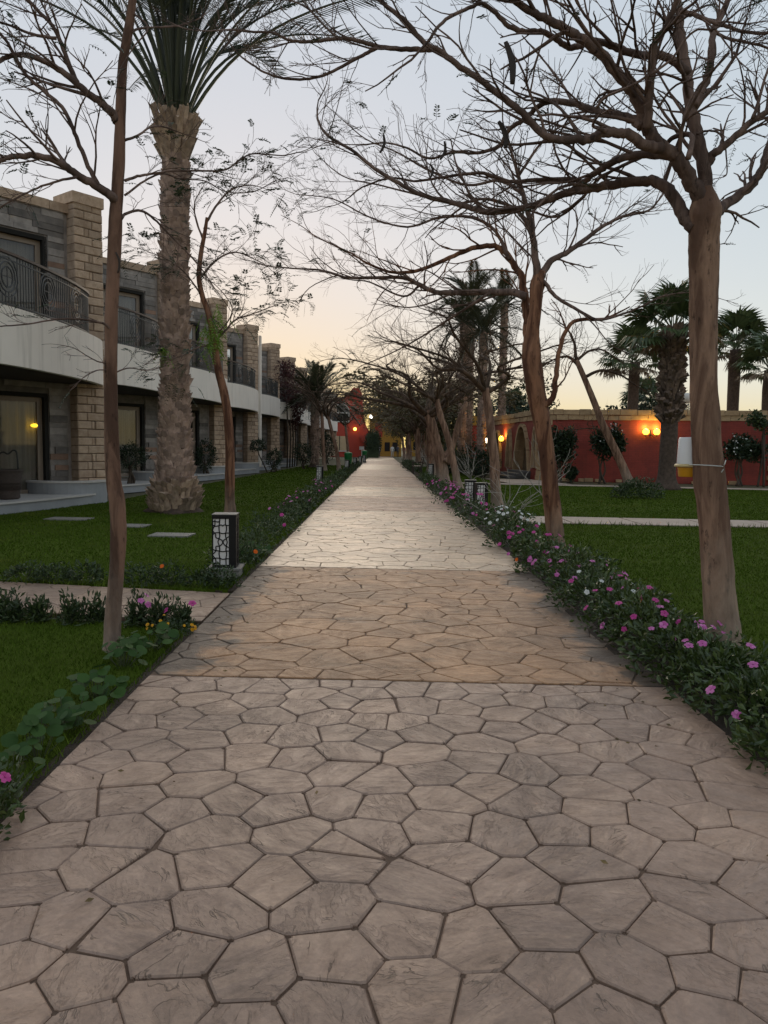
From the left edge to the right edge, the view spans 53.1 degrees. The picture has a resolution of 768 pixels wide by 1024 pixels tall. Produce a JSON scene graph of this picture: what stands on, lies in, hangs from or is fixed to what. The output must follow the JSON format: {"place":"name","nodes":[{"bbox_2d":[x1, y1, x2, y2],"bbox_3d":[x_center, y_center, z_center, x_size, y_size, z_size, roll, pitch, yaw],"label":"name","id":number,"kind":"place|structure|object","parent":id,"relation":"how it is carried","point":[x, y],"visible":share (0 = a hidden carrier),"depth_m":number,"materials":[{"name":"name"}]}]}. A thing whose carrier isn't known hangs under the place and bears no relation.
{"place":"outdoors","nodes":[
{"label":"outdoors","id":0,"kind":"place"},
{"bbox_2d":[0,614,184,807],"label":"lawn","id":1,"kind":"structure","parent":0,"point":[32,673],"depth_m":5.15,"materials":[{"name":"green plant"}]},
{"bbox_2d":[0,585,30,622],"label":"balsam plant","id":2,"kind":"object","parent":1,"relation":"on","point":[14,613],"visible":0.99,"depth_m":6.40,"materials":[{"name":"green plant"}]},
{"bbox_2d":[1,710,64,761],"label":"nasturtium","id":3,"kind":"object","parent":1,"relation":"on","point":[29,723],"visible":0.84,"depth_m":3.61,"materials":[{"name":"green plant"}]},
{"bbox_2d":[21,593,55,622],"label":"balsam plant","id":4,"kind":"object","parent":1,"relation":"on","point":[37,611],"visible":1,"depth_m":6.40,"materials":[{"name":"green plant"}]},
{"bbox_2d":[27,689,106,732],"bbox_3d":[-1.673,1.035,4.041,0.392,0.211,0.380,1,5,0],"label":"nasturtium","id":5,"kind":"object","parent":1,"relation":"on","point":[66,716],"visible":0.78,"depth_m":4.00,"materials":[{"name":"green plant"}]},
{"bbox_2d":[56,586,88,625],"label":"balsam plant","id":6,"kind":"object","parent":1,"relation":"on","point":[68,610],"visible":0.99,"depth_m":6.37,"materials":[{"name":"green plant"}]},
{"bbox_2d":[76,589,105,623],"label":"balsam plant","id":7,"kind":"object","parent":1,"relation":"on","point":[93,612],"visible":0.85,"depth_m":6.44,"materials":[{"name":"green plant"}]},
{"bbox_2d":[66,664,129,700],"bbox_3d":[-1.676,0.997,4.498,0.359,0.210,0.383,1,5,0],"label":"nasturtium","id":8,"kind":"object","parent":1,"relation":"on","point":[81,684],"visible":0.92,"depth_m":4.46,"materials":[{"name":"green plant"}]},
{"bbox_2d":[101,637,147,668],"bbox_3d":[-1.752,0.945,5.195,0.296,0.193,0.348,-2,6,-31],"label":"nasturtium","id":9,"kind":"object","parent":1,"relation":"on","point":[124,645],"visible":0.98,"depth_m":5.16,"materials":[{"name":"green plant"}]},
{"bbox_2d":[121,582,150,627],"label":"balsam plant","id":10,"kind":"object","parent":1,"relation":"on","point":[133,617],"visible":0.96,"depth_m":6.32,"materials":[{"name":"green plant"}]},
{"bbox_2d":[117,621,179,652],"bbox_3d":[-1.690,0.917,5.541,0.436,0.193,0.376,-2,5,-27],"label":"nasturtium","id":11,"kind":"object","parent":1,"relation":"on","point":[163,627],"visible":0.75,"depth_m":5.58,"materials":[{"name":"green plant"}]},
{"bbox_2d":[138,591,177,626],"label":"balsam plant","id":12,"kind":"object","parent":1,"relation":"on","point":[154,616],"visible":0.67,"depth_m":6.30,"materials":[{"name":"green plant"}]},
{"bbox_2d":[0,0,339,652],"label":"flame tree","id":13,"kind":"object","parent":1,"relation":"on","point":[115,195],"visible":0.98,"depth_m":5.30,"materials":[{"name":"brown plant"}]},
{"bbox_2d":[145,614,196,635],"bbox_3d":[-1.661,0.895,6.030,0.408,0.176,0.260,1,5,0],"label":"marigold","id":14,"kind":"object","parent":1,"relation":"on","point":[175,624],"visible":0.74,"depth_m":6.01,"materials":[{"name":"green plant"}]},
{"bbox_2d":[164,594,198,627],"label":"balsam plant","id":15,"kind":"object","parent":1,"relation":"on","point":[181,613],"visible":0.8,"depth_m":6.27,"materials":[{"name":"green plant"}]},
{"bbox_2d":[0,581,229,624],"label":"side path","id":16,"kind":"structure","parent":0,"point":[206,606],"depth_m":7.53,"materials":[{"name":"beige concrete"}]},
{"bbox_2d":[0,465,350,592],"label":"lawn","id":17,"kind":"structure","parent":0,"point":[209,589],"depth_m":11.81,"materials":[{"name":"green plant"}]},
{"bbox_2d":[0,559,53,583],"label":"border plant","id":18,"kind":"object","parent":17,"relation":"on","point":[17,567],"visible":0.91,"depth_m":8.20,"materials":[{"name":"green plant"}]},
{"bbox_2d":[33,561,76,582],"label":"border plant","id":19,"kind":"object","parent":17,"relation":"on","point":[64,574],"visible":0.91,"depth_m":8.22,"materials":[{"name":"green plant"}]},
{"bbox_2d":[60,558,107,583],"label":"border plant","id":20,"kind":"object","parent":17,"relation":"on","point":[99,576],"visible":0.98,"depth_m":8.19,"materials":[{"name":"green plant"}]},
{"bbox_2d":[124,561,169,586],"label":"border plant","id":21,"kind":"object","parent":17,"relation":"on","point":[132,570],"visible":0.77,"depth_m":8.15,"materials":[{"name":"green plant"}]},
{"bbox_2d":[142,559,191,585],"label":"border plant","id":22,"kind":"object","parent":17,"relation":"on","point":[160,567],"visible":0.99,"depth_m":8.10,"materials":[{"name":"green plant"}]},
{"bbox_2d":[92,149,314,511],"bbox_3d":[-3.582,-3.718,16.062,4.615,7.728,2.037,-2,6,-32],"label":"flame tree","id":23,"kind":"object","parent":17,"relation":"on","point":[213,345],"visible":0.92,"depth_m":16.00,"materials":[{"name":"brown plant"}]},
{"bbox_2d":[178,561,231,587],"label":"border plant","id":24,"kind":"object","parent":17,"relation":"on","point":[194,577],"visible":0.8,"depth_m":8.07,"materials":[{"name":"green plant"}]},
{"bbox_2d":[12,0,401,514],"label":"date palm","id":25,"kind":"object","parent":17,"relation":"on","point":[174,488],"visible":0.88,"depth_m":16.33,"materials":[{"name":"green plant"}]},
{"bbox_2d":[199,561,245,588],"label":"border plant","id":26,"kind":"object","parent":17,"relation":"on","point":[231,575],"visible":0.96,"depth_m":8.05,"materials":[{"name":"green plant"}]},
{"bbox_2d":[207,512,244,577],"bbox_3d":[-1.809,0.373,8.784,0.380,0.720,0.380,1,5,-3],"label":"bollard light","id":27,"kind":"object","parent":17,"relation":"on","point":[225,538],"visible":0.98,"depth_m":8.65,"materials":[{"name":"black metal"}]},
{"bbox_2d":[203,529,268,572],"bbox_3d":[-1.772,0.459,9.382,0.750,0.475,1.504,1,5,0],"label":"border bush","id":28,"kind":"object","parent":17,"relation":"on","point":[253,551],"visible":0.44,"depth_m":9.28,"materials":[{"name":"green plant"}]},
{"bbox_2d":[239,526,276,554],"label":"border bush","id":29,"kind":"object","parent":17,"relation":"on","point":[260,535],"visible":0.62,"depth_m":10.60,"materials":[{"name":"green plant"}]},
{"bbox_2d":[242,506,284,544],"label":"border bush","id":30,"kind":"object","parent":17,"relation":"on","point":[264,525],"visible":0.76,"depth_m":11.82,"materials":[{"name":"green plant"}]},
{"bbox_2d":[258,511,301,533],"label":"border bush","id":31,"kind":"object","parent":17,"relation":"on","point":[285,520],"visible":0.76,"depth_m":13.05,"materials":[{"name":"green plant"}]},
{"bbox_2d":[265,496,306,526],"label":"border bush","id":32,"kind":"object","parent":17,"relation":"on","point":[282,511],"visible":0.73,"depth_m":14.32,"materials":[{"name":"green plant"}]},
{"bbox_2d":[273,371,363,470],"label":"flame tree","id":33,"kind":"object","parent":17,"relation":"on","point":[318,408],"visible":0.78,"depth_m":46.23,"materials":[{"name":"brown plant"}]},
{"bbox_2d":[280,355,359,467],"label":"date palm","id":34,"kind":"object","parent":17,"relation":"on","point":[314,416],"visible":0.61,"depth_m":52.36,"materials":[{"name":"green plant"}]},
{"bbox_2d":[276,377,370,470],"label":"flame tree","id":35,"kind":"object","parent":17,"relation":"on","point":[338,463],"visible":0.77,"depth_m":46.60,"materials":[{"name":"brown plant"}]},
{"bbox_2d":[0,484,767,808],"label":"edge grass","id":36,"kind":"structure","parent":17,"relation":"on","point":[129,674],"depth_m":5.41,"materials":[{"name":"green plant"}]},
{"bbox_2d":[0,457,767,1023],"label":"path","id":37,"kind":"structure","parent":0,"point":[444,733],"depth_m":3.05,"materials":[{"name":"stone"}]},
{"bbox_2d":[362,428,382,457],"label":"clipped hedge","id":38,"kind":"object","parent":37,"relation":"on","point":[372,444],"visible":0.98,"depth_m":103.05,"materials":[{"name":"green plant"}]},
{"bbox_2d":[0,0,767,447],"label":"sky","id":39,"kind":"structure","parent":0,"point":[235,98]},
{"bbox_2d":[25,448,767,626],"bbox_3d":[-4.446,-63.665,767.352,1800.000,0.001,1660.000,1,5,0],"label":"ground","id":40,"kind":"structure","parent":0,"point":[330,462],"depth_m":35.83,"materials":[{"name":"green plant"}]},
{"bbox_2d":[0,627,197,823],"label":"soil bed","id":41,"kind":"object","parent":40,"relation":"on","point":[66,753],"depth_m":4.02,"materials":[{"name":"brown soil"}]},
{"bbox_2d":[0,752,32,840],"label":"periwinkle bush","id":42,"kind":"object","parent":41,"relation":"on","point":[14,789],"visible":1,"depth_m":3.02,"materials":[{"name":"green plant"}]},
{"bbox_2d":[0,741,45,788],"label":"nasturtium","id":43,"kind":"object","parent":41,"relation":"in","point":[23,748],"visible":0.53,"depth_m":3.41,"materials":[{"name":"green plant"}]},
{"bbox_2d":[0,186,337,514],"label":"hotel building","id":44,"kind":"structure","parent":40,"relation":"on","point":[53,254],"depth_m":19.14,"materials":[{"name":"stone"}]},
{"bbox_2d":[0,450,22,499],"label":"chair","id":45,"kind":"object","parent":44,"relation":"on","point":[10,483],"visible":1,"depth_m":16.53,"materials":[{"name":"black metal"}]},
{"bbox_2d":[0,226,47,317],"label":"terrace door","id":46,"kind":"structure","parent":44,"relation":"in","point":[29,246],"depth_m":18.39,"materials":[{"name":"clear glass"}]},
{"bbox_2d":[0,391,49,493],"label":"terrace door","id":47,"kind":"structure","parent":44,"relation":"in","point":[18,410],"depth_m":18.72,"materials":[{"name":"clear glass"}]},
{"bbox_2d":[103,284,144,348],"bbox_3d":[-9.141,-6.121,24.964,0.400,2.420,2.900,5,6,38],"label":"terrace door","id":48,"kind":"structure","parent":44,"relation":"in","point":[130,299],"depth_m":25.78,"materials":[{"name":"black glass"}]},
{"bbox_2d":[118,403,144,475],"bbox_3d":[-9.255,-2.384,25.202,0.400,2.430,3.000,5,6,38],"label":"terrace door","id":49,"kind":"structure","parent":44,"relation":"in","point":[131,419],"depth_m":26.13,"materials":[{"name":"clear glass"}]},
{"bbox_2d":[119,440,152,483],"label":"clipped shrub","id":50,"kind":"object","parent":44,"relation":"on","point":[128,463],"visible":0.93,"depth_m":23.80,"materials":[{"name":"green plant"}]},
{"bbox_2d":[190,410,198,465],"bbox_3d":[-9.175,-3.138,32.565,0.400,2.430,3.000,5,6,38],"label":"terrace door","id":51,"kind":"structure","parent":44,"relation":"in","point":[195,423],"depth_m":33.55,"materials":[{"name":"black glass"}]},
{"bbox_2d":[274,359,310,467],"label":"bougainvillea","id":52,"kind":"object","parent":44,"relation":"attached to","point":[286,371],"visible":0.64,"depth_m":51.96,"materials":[{"name":"green plant"}]},
{"bbox_2d":[193,438,218,473],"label":"clipped shrub","id":53,"kind":"object","parent":40,"relation":"on","point":[201,456],"visible":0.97,"depth_m":32.80,"materials":[{"name":"green plant"}]},
{"bbox_2d":[215,470,354,592],"bbox_3d":[-1.791,-1.383,33.925,0.210,0.024,52.140,1,5,0],"label":"soil bed","id":54,"kind":"object","parent":40,"relation":"on","point":[232,589],"visible":0.29,"depth_m":9.63,"materials":[{"name":"brown soil"}]},
{"bbox_2d":[332,388,368,456],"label":"red house","id":55,"kind":"structure","parent":40,"relation":"on","point":[356,438],"depth_m":107.42,"materials":[{"name":"red paint"}]},
{"bbox_2d":[369,407,400,456],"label":"yellow house","id":56,"kind":"structure","parent":40,"relation":"on","point":[388,442],"depth_m":119.50,"materials":[{"name":"yellow paint"}]},
{"bbox_2d":[348,390,451,459],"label":"flame tree","id":57,"kind":"object","parent":40,"relation":"on","point":[409,443],"visible":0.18,"depth_m":71.60,"materials":[{"name":"brown plant"}]},
{"bbox_2d":[284,343,520,482],"bbox_3d":[1.618,-3.973,31.551,9.332,5.822,7.815,5,6,38],"label":"flame tree","id":58,"kind":"object","parent":40,"relation":"on","point":[441,458],"visible":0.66,"depth_m":31.66,"materials":[{"name":"brown plant"}]},
{"bbox_2d":[354,399,477,461],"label":"flame tree","id":59,"kind":"object","parent":40,"relation":"on","point":[396,419],"visible":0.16,"depth_m":62.85,"materials":[{"name":"brown plant"}]},
{"bbox_2d":[339,381,497,464],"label":"flame tree","id":60,"kind":"object","parent":40,"relation":"on","point":[418,428],"visible":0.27,"depth_m":54.62,"materials":[{"name":"brown plant"}]},
{"bbox_2d":[349,370,523,471],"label":"flame tree","id":61,"kind":"object","parent":40,"relation":"on","point":[427,436],"visible":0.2,"depth_m":46.73,"materials":[{"name":"brown plant"}]},
{"bbox_2d":[326,357,548,474],"bbox_3d":[2.126,-4.980,40.108,10.856,6.350,9.476,0,5,-12],"label":"flame tree","id":62,"kind":"object","parent":40,"relation":"on","point":[420,416],"visible":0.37,"depth_m":38.19,"materials":[{"name":"brown plant"}]},
{"bbox_2d":[429,259,515,469],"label":"date palm","id":63,"kind":"object","parent":40,"relation":"on","point":[478,281],"visible":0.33,"depth_m":48.97,"materials":[{"name":"green plant"}]},
{"bbox_2d":[440,296,522,471],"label":"date palm","id":64,"kind":"object","parent":40,"relation":"on","point":[479,318],"visible":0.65,"depth_m":43.11,"materials":[{"name":"green plant"}]},
{"bbox_2d":[361,275,602,507],"bbox_3d":[2.498,-2.619,18.769,6.227,5.272,7.542,1,5,0],"label":"flame tree","id":65,"kind":"object","parent":40,"relation":"on","point":[481,384],"visible":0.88,"depth_m":19.24,"materials":[{"name":"brown plant"}]},
{"bbox_2d":[466,449,501,477],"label":"clipped shrub","id":66,"kind":"object","parent":40,"relation":"on","point":[486,459],"visible":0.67,"depth_m":39.72,"materials":[{"name":"green plant"}]},
{"bbox_2d":[480,264,547,415],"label":"date palm","id":67,"kind":"object","parent":40,"relation":"on","point":[501,283],"visible":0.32,"depth_m":50.99,"materials":[{"name":"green plant"}]},
{"bbox_2d":[472,373,560,422],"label":"leafy tree","id":68,"kind":"object","parent":40,"relation":"on","point":[520,407],"visible":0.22,"depth_m":64.57,"materials":[{"name":"green plant"}]},
{"bbox_2d":[551,425,578,482],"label":"clipped shrub","id":69,"kind":"object","parent":40,"relation":"on","point":[565,443],"visible":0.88,"depth_m":34.30,"materials":[{"name":"green plant"}]},
{"bbox_2d":[512,300,655,485],"bbox_3d":[8.569,-5.020,32.194,6.676,8.286,2.286,1,5,0],"label":"leaning tree","id":70,"kind":"object","parent":40,"relation":"on","point":[616,452],"visible":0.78,"depth_m":32.17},
{"bbox_2d":[427,485,767,788],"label":"soil bed","id":71,"kind":"object","parent":40,"relation":"on","point":[720,723],"visible":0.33,"depth_m":5.77,"materials":[{"name":"brown soil"}]},
{"bbox_2d":[460,502,523,530],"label":"periwinkle bush","id":72,"kind":"object","parent":71,"relation":"on","point":[478,523],"visible":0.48,"depth_m":14.22,"materials":[{"name":"green plant"}]},
{"bbox_2d":[480,503,539,540],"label":"periwinkle bush","id":73,"kind":"object","parent":71,"relation":"on","point":[502,514],"visible":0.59,"depth_m":12.93,"materials":[{"name":"green plant"}]},
{"bbox_2d":[482,518,538,547],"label":"periwinkle bush","id":74,"kind":"object","parent":71,"relation":"on","point":[507,532],"visible":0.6,"depth_m":11.59,"materials":[{"name":"green plant"}]},
{"bbox_2d":[498,526,564,557],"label":"periwinkle bush","id":75,"kind":"object","parent":71,"relation":"on","point":[520,541],"visible":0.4,"depth_m":10.43,"materials":[{"name":"green plant"}]},
{"bbox_2d":[507,530,582,577],"bbox_3d":[2.061,0.486,9.494,1.246,0.508,0.865,-4,7,-44],"label":"periwinkle bush","id":76,"kind":"object","parent":71,"relation":"on","point":[533,550],"visible":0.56,"depth_m":9.43,"materials":[{"name":"green plant"}]},
{"bbox_2d":[531,541,622,582],"bbox_3d":[2.157,0.561,8.590,1.039,0.516,1.048,1,5,0],"label":"periwinkle bush","id":77,"kind":"object","parent":71,"relation":"on","point":[554,555],"visible":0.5,"depth_m":8.56,"materials":[{"name":"green plant"}]},
{"bbox_2d":[538,547,627,599],"bbox_3d":[2.037,0.623,7.918,0.862,0.504,0.934,1,5,0],"label":"periwinkle bush","id":78,"kind":"object","parent":71,"relation":"on","point":[560,575],"visible":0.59,"depth_m":7.88,"materials":[{"name":"green plant"}]},
{"bbox_2d":[545,568,642,611],"bbox_3d":[2.012,0.721,7.188,0.880,0.429,0.892,4,6,33],"label":"periwinkle bush","id":79,"kind":"object","parent":71,"relation":"on","point":[585,588],"visible":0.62,"depth_m":7.13,"materials":[{"name":"green plant"}]},
{"bbox_2d":[569,578,679,635],"bbox_3d":[2.044,0.778,6.477,0.879,0.436,0.822,-1,5,-21],"label":"periwinkle bush","id":80,"kind":"object","parent":71,"relation":"on","point":[597,610],"visible":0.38,"depth_m":6.46,"materials":[{"name":"green plant"}]},
{"bbox_2d":[593,585,698,653],"bbox_3d":[1.988,0.807,5.876,0.864,0.479,0.852,4,6,35],"label":"periwinkle bush","id":81,"kind":"object","parent":71,"relation":"on","point":[647,610],"visible":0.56,"depth_m":5.80,"materials":[{"name":"green plant"}]},
{"bbox_2d":[615,607,762,684],"bbox_3d":[2.060,0.907,5.195,0.904,0.396,0.914,4,6,36],"label":"periwinkle bush","id":82,"kind":"object","parent":71,"relation":"on","point":[653,651],"visible":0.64,"depth_m":5.22,"materials":[{"name":"green plant"}]},
{"bbox_2d":[646,621,767,713],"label":"periwinkle bush","id":83,"kind":"object","parent":71,"relation":"on","point":[726,658],"visible":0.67,"depth_m":4.71,"materials":[{"name":"green plant"}]},
{"bbox_2d":[684,657,767,740],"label":"periwinkle bush","id":84,"kind":"object","parent":71,"relation":"on","point":[754,681],"visible":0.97,"depth_m":4.18,"materials":[{"name":"green plant"}]},
{"bbox_2d":[724,709,767,774],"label":"periwinkle bush","id":85,"kind":"object","parent":71,"relation":"on","point":[758,742],"visible":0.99,"depth_m":3.71,"materials":[{"name":"green plant"}]},
{"bbox_2d":[588,421,628,483],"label":"clipped shrub","id":86,"kind":"object","parent":40,"relation":"on","point":[601,442],"visible":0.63,"depth_m":34.34,"materials":[{"name":"green plant"}]},
{"bbox_2d":[486,409,767,485],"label":"red garden building","id":87,"kind":"structure","parent":40,"relation":"on","point":[640,454],"depth_m":35.97,"materials":[{"name":"paint"}]},
{"bbox_2d":[593,322,660,409],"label":"fan palm","id":88,"kind":"object","parent":40,"relation":"on","point":[633,397],"visible":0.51,"depth_m":45.28,"materials":[{"name":"green plant"}]},
{"bbox_2d":[619,373,658,409],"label":"fan palm","id":89,"kind":"object","parent":40,"relation":"on","point":[642,384],"visible":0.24,"depth_m":59.04,"materials":[{"name":"green plant"}]},
{"bbox_2d":[592,378,689,409],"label":"leafy tree","id":90,"kind":"object","parent":40,"relation":"on","point":[643,397],"visible":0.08,"depth_m":57.06,"materials":[{"name":"green plant"}]},
{"bbox_2d":[718,304,767,410],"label":"fan palm","id":91,"kind":"object","parent":40,"relation":"on","point":[745,320],"visible":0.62,"depth_m":41.87,"materials":[{"name":"green plant"}]},
{"bbox_2d":[722,432,767,486],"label":"clipped shrub","id":92,"kind":"object","parent":40,"relation":"on","point":[739,448],"visible":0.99,"depth_m":33.68,"materials":[{"name":"green plant"}]},
{"bbox_2d":[730,331,767,410],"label":"fan palm","id":93,"kind":"object","parent":40,"relation":"on","point":[756,350],"visible":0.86,"depth_m":39.52,"materials":[{"name":"green plant"}]},
{"bbox_2d":[738,409,767,486],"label":"clipped shrub","id":94,"kind":"object","parent":40,"relation":"on","point":[756,419],"visible":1,"depth_m":33.44,"materials":[{"name":"green plant"}]},
{"bbox_2d":[424,469,489,482],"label":"lawn","id":95,"kind":"structure","parent":0,"point":[462,477],"depth_m":38.93,"materials":[{"name":"green plant"}]},
{"bbox_2d":[426,281,512,472],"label":"date palm","id":96,"kind":"object","parent":95,"relation":"on","point":[462,435],"visible":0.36,"depth_m":45.14,"materials":[{"name":"green plant"}]},
{"bbox_2d":[448,483,767,520],"bbox_3d":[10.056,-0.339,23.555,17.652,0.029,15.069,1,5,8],"label":"lawn","id":97,"kind":"structure","parent":0,"point":[622,510],"depth_m":21.40,"materials":[{"name":"green plant"}]},
{"bbox_2d":[300,330,521,488],"bbox_3d":[1.508,-3.596,28.407,7.184,5.592,7.641,4,6,34],"label":"flame tree","id":98,"kind":"object","parent":97,"relation":"on","point":[435,399],"visible":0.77,"depth_m":28.03,"materials":[{"name":"brown plant"}]},
{"bbox_2d":[607,476,667,499],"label":"hedge shrub","id":99,"kind":"object","parent":97,"relation":"on","point":[623,487],"visible":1,"depth_m":23.77,"materials":[{"name":"green plant"}]},
{"bbox_2d":[616,277,730,490],"bbox_3d":[10.836,-4.941,29.171,4.041,8.218,4.099,1,5,0],"label":"fan palm","id":100,"kind":"object","parent":97,"relation":"on","point":[671,349],"visible":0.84,"depth_m":28.95,"materials":[{"name":"green plant"}]},
{"bbox_2d":[500,516,767,527],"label":"cross path","id":101,"kind":"structure","parent":0,"point":[643,521],"depth_m":16.02,"materials":[{"name":"beige concrete"}]},
{"bbox_2d":[514,523,767,709],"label":"lawn","id":102,"kind":"structure","parent":0,"point":[757,638],"depth_m":10.26,"materials":[{"name":"green plant"}]},
{"bbox_2d":[150,0,767,666],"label":"flame tree","id":103,"kind":"object","parent":102,"relation":"on","point":[700,220],"visible":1,"depth_m":4.97,"materials":[{"name":"brown plant"}]},
{"bbox_2d":[674,437,692,476],"bbox_3d":[2.124,-0.609,5.310,0.202,0.732,0.202,1,5,0],"label":"insect trap","id":104,"kind":"object","parent":103,"relation":"hanging from","point":[684,461],"visible":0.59,"depth_m":5.27,"materials":[{"name":"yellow plastic"}]},
{"bbox_2d":[191,46,748,550],"bbox_3d":[0.954,-2.824,11.136,7.896,7.040,3.219,2,5,14],"label":"flame tree","id":105,"kind":"object","parent":102,"relation":"on","point":[531,306],"visible":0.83,"depth_m":10.94,"materials":[{"name":"brown plant"}]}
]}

